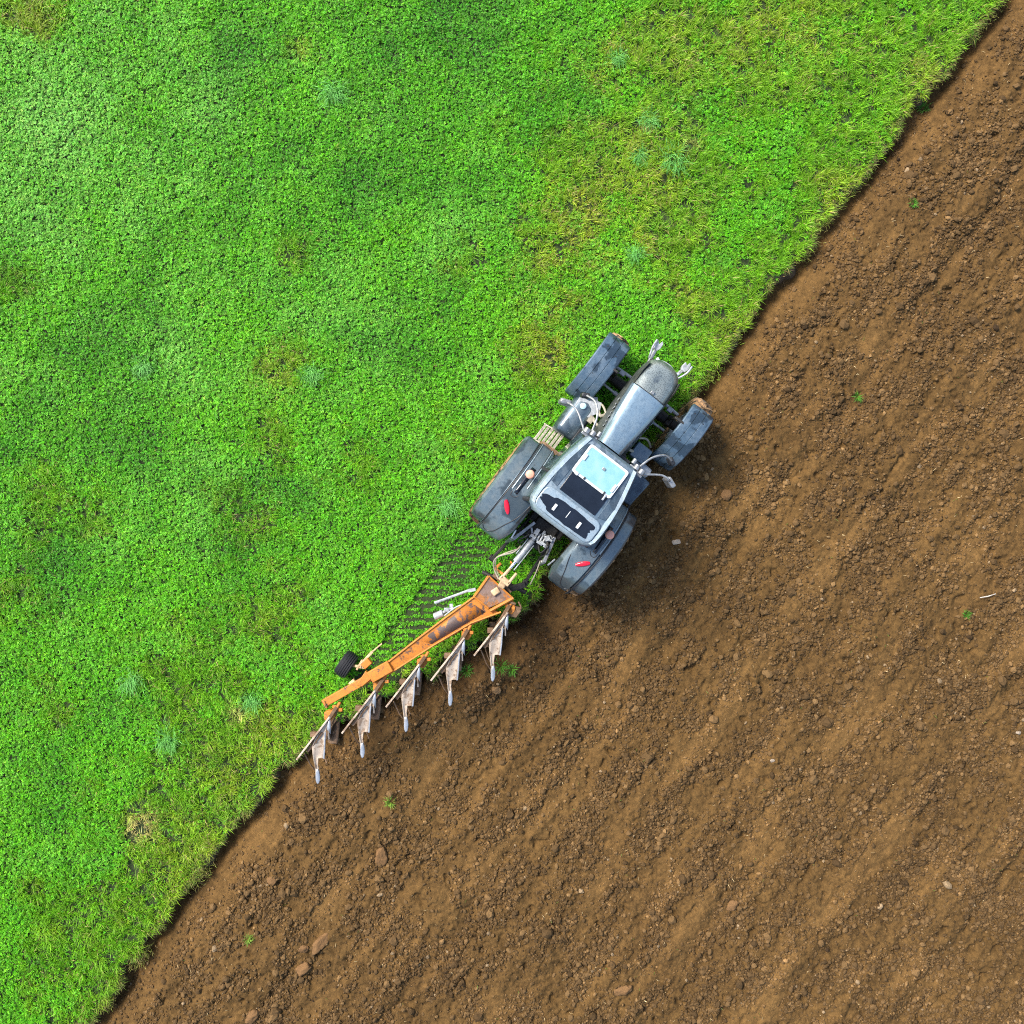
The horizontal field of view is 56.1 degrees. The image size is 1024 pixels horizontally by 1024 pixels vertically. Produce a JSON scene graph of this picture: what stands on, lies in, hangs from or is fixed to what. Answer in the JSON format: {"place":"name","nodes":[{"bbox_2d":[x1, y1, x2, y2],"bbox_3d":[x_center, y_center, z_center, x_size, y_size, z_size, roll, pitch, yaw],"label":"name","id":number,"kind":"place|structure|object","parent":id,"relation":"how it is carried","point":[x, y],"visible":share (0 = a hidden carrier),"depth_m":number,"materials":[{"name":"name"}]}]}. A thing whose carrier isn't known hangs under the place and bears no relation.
{"place":"outdoors","nodes":[
{"label":"outdoors","id":0,"kind":"place"},
{"bbox_2d":[0,0,1010,1023],"bbox_3d":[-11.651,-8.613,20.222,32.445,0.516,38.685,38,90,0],"label":"turf","id":1,"kind":"structure","parent":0,"point":[429,324],"depth_m":20.00,"materials":[{"name":"plant"}]},
{"bbox_2d":[115,666,153,700],"bbox_3d":[-7.795,3.519,19.835,0.897,0.291,0.803,0,90,0],"label":"grass tussock","id":2,"kind":"object","parent":1,"relation":"on","point":[133,687],"depth_m":19.86,"materials":[{"name":"green plant"}]},
{"bbox_2d":[130,347,158,383],"bbox_3d":[-7.610,-3.010,19.845,0.691,0.263,0.780,0,90,0],"label":"grass tussock","id":3,"kind":"object","parent":1,"relation":"on","point":[143,370],"depth_m":19.87,"materials":[{"name":"green plant"}]},
{"bbox_2d":[145,714,186,759],"bbox_3d":[-7.103,4.687,19.791,0.918,0.368,0.966,43,90,0],"label":"grass tussock","id":4,"kind":"object","parent":1,"relation":"on","point":[168,740],"depth_m":19.84,"materials":[{"name":"green plant"}]},
{"bbox_2d":[234,683,265,716],"bbox_3d":[-5.387,3.971,19.850,0.693,0.252,0.678,-25,90,0],"label":"grass tussock","id":5,"kind":"object","parent":1,"relation":"on","point":[251,700],"depth_m":19.88,"materials":[{"name":"green plant"}]},
{"bbox_2d":[295,362,331,388],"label":"grass tussock","id":6,"kind":"object","parent":1,"relation":"on","point":[310,375],"depth_m":19.88,"materials":[{"name":"green plant"}]},
{"bbox_2d":[315,70,361,119],"bbox_3d":[-3.688,-8.656,19.779,1.018,0.392,0.950,-34,90,0],"label":"grass tussock","id":7,"kind":"object","parent":1,"relation":"on","point":[331,92],"depth_m":19.84,"materials":[{"name":"green plant"}]},
{"bbox_2d":[429,488,464,521],"bbox_3d":[-1.332,-0.161,19.802,0.816,0.308,0.777,0,90,0],"label":"grass tussock","id":8,"kind":"object","parent":1,"relation":"on","point":[447,507],"depth_m":19.84,"materials":[{"name":"green plant"}]},
{"bbox_2d":[0,0,992,1023],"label":"clover","id":9,"kind":"object","parent":1,"relation":"on","point":[327,297],"visible":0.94,"depth_m":19.92,"materials":[{"name":"green plant"}]},
{"bbox_2d":[600,43,629,72],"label":"grass tussock","id":10,"kind":"object","parent":1,"relation":"on","point":[615,58],"depth_m":19.85,"materials":[{"name":"green plant"}]},
{"bbox_2d":[625,242,651,270],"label":"grass tussock","id":11,"kind":"object","parent":1,"relation":"on","point":[634,256],"depth_m":19.88,"materials":[{"name":"green plant"}]},
{"bbox_2d":[629,140,650,166],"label":"grass tussock","id":12,"kind":"object","parent":1,"relation":"on","point":[638,157],"depth_m":19.86,"materials":[{"name":"green plant"}]},
{"bbox_2d":[634,104,666,135],"bbox_3d":[2.868,-8.087,19.809,0.646,0.331,0.813,-44,90,0],"label":"grass tussock","id":13,"kind":"object","parent":1,"relation":"on","point":[649,119],"depth_m":19.86,"materials":[{"name":"green plant"}]},
{"bbox_2d":[658,139,693,178],"bbox_3d":[3.353,-7.299,19.778,0.879,0.354,1.022,0,90,0],"label":"grass tussock","id":14,"kind":"object","parent":1,"relation":"on","point":[675,167],"depth_m":19.82,"materials":[{"name":"green plant"}]},
{"bbox_2d":[83,0,1023,1023],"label":"ploughed soil","id":15,"kind":"structure","parent":0,"point":[423,764],"depth_m":20.05,"materials":[{"name":"brown soil"}]},
{"bbox_2d":[244,933,252,947],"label":"weed","id":16,"kind":"object","parent":15,"relation":"on","point":[247,941],"visible":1,"depth_m":19.97,"materials":[{"name":"green plant"}]},
{"bbox_2d":[245,1009,258,1023],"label":"soil clod","id":17,"kind":"object","parent":15,"relation":"on","point":[252,1016],"visible":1,"depth_m":19.98,"materials":[{"name":"brown soil"}]},
{"bbox_2d":[267,877,276,885],"bbox_3d":[-5.016,7.684,20.041,0.206,0.120,0.196,40,90,0],"label":"soil clod","id":18,"kind":"object","parent":15,"relation":"on","point":[271,881],"visible":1,"depth_m":20.00,"materials":[{"name":"brown soil"}]},
{"bbox_2d":[298,945,308,952],"bbox_3d":[-4.358,9.121,20.054,0.242,0.110,0.182,0,90,0],"label":"soil clod","id":19,"kind":"object","parent":15,"relation":"on","point":[303,949],"visible":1,"depth_m":20.03,"materials":[{"name":"brown soil"}]},
{"bbox_2d":[295,962,311,975],"bbox_3d":[-4.368,9.533,20.064,0.333,0.192,0.225,-45,90,0],"label":"soil clod","id":20,"kind":"object","parent":15,"relation":"on","point":[303,968],"visible":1,"depth_m":20.01,"materials":[{"name":"brown soil"}]},
{"bbox_2d":[312,933,328,954],"bbox_3d":[-3.999,8.994,20.047,0.546,0.171,0.239,-39,90,0],"label":"soil clod","id":21,"kind":"object","parent":15,"relation":"on","point":[321,942],"visible":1,"depth_m":20.01,"materials":[{"name":"brown soil"}]},
{"bbox_2d":[375,845,387,867],"bbox_3d":[-2.724,7.185,20.058,0.261,0.164,0.480,0,90,0],"label":"soil clod","id":22,"kind":"object","parent":15,"relation":"on","point":[381,857],"visible":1,"depth_m":20.02,"materials":[{"name":"brown soil"}]},
{"bbox_2d":[383,797,396,808],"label":"weed","id":23,"kind":"object","parent":15,"relation":"on","point":[387,802],"visible":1,"depth_m":19.95,"materials":[{"name":"green plant"}]},
{"bbox_2d":[459,663,472,677],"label":"weed","id":24,"kind":"object","parent":15,"relation":"on","point":[469,670],"visible":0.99,"depth_m":20.05,"materials":[{"name":"green plant"}]},
{"bbox_2d":[492,686,500,694],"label":"soil clod","id":25,"kind":"object","parent":15,"relation":"on","point":[496,690],"visible":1,"depth_m":19.99,"materials":[{"name":"brown soil"}]},
{"bbox_2d":[494,656,508,676],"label":"weed","id":26,"kind":"object","parent":15,"relation":"on","point":[504,667],"visible":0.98,"depth_m":19.96,"materials":[{"name":"green plant"}]},
{"bbox_2d":[505,664,519,678],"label":"weed","id":27,"kind":"object","parent":15,"relation":"on","point":[512,671],"visible":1,"depth_m":19.95,"materials":[{"name":"green plant"}]},
{"bbox_2d":[93,0,1023,1023],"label":"soil clods","id":28,"kind":"object","parent":15,"relation":"on","point":[257,884],"visible":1,"depth_m":20.02,"materials":[{"name":"brown soil"}]},
{"bbox_2d":[100,12,1021,1022],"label":"straw scraps","id":29,"kind":"object","parent":15,"relation":"on","point":[692,696],"visible":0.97,"depth_m":20.02,"materials":[{"name":"beige plant"}]},
{"bbox_2d":[469,332,713,595],"bbox_3d":[1.613,-0.954,18.599,2.775,3.027,5.578,37,90,-4],"label":"tractor","id":30,"kind":"object","parent":15,"relation":"on","point":[582,486],"visible":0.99,"depth_m":18.20,"materials":[{"name":"grey metal"}]},
{"bbox_2d":[296,545,540,783],"bbox_3d":[-1.713,2.974,19.275,6.014,1.849,2.007,-33,90,0],"label":"plough","id":31,"kind":"object","parent":30,"relation":"attached to","point":[488,595],"visible":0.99,"depth_m":18.94,"materials":[{"name":"metal"}]},
{"bbox_2d":[614,985,631,995],"bbox_3d":[2.309,9.945,19.966,0.402,0.146,0.235,0,90,0],"label":"soil clod","id":32,"kind":"object","parent":15,"relation":"on","point":[623,990],"visible":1,"depth_m":19.94,"materials":[{"name":"brown soil"}]},
{"bbox_2d":[672,539,680,544],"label":"stone","id":33,"kind":"object","parent":15,"relation":"on","point":[676,541],"visible":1,"depth_m":19.98,"materials":[{"name":"grey stone"}]},
{"bbox_2d":[720,489,732,499],"bbox_3d":[4.468,-0.358,19.998,0.261,0.132,0.232,0,90,0],"label":"soil clod","id":34,"kind":"object","parent":15,"relation":"on","point":[726,494],"visible":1,"depth_m":19.96,"materials":[{"name":"brown soil"}]},
{"bbox_2d":[726,900,738,910],"bbox_3d":[4.599,8.223,20.059,0.196,0.107,0.301,28,90,0],"label":"soil clod","id":35,"kind":"object","parent":15,"relation":"on","point":[732,905],"visible":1,"depth_m":20.03,"materials":[{"name":"brown soil"}]},
{"bbox_2d":[852,389,863,402],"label":"weed","id":36,"kind":"object","parent":15,"relation":"on","point":[858,397],"visible":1,"depth_m":20.05,"materials":[{"name":"green plant"}]},
{"bbox_2d":[908,198,917,209],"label":"weed","id":37,"kind":"object","parent":15,"relation":"on","point":[915,202],"visible":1,"depth_m":19.99,"materials":[{"name":"green plant"}]},
{"bbox_2d":[917,100,930,113],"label":"weed","id":38,"kind":"object","parent":15,"relation":"on","point":[923,105],"visible":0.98,"depth_m":20.31,"materials":[{"name":"green plant"}]},
{"bbox_2d":[962,610,972,618],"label":"weed","id":39,"kind":"object","parent":15,"relation":"on","point":[966,615],"visible":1,"depth_m":20.01,"materials":[{"name":"green plant"}]}
]}

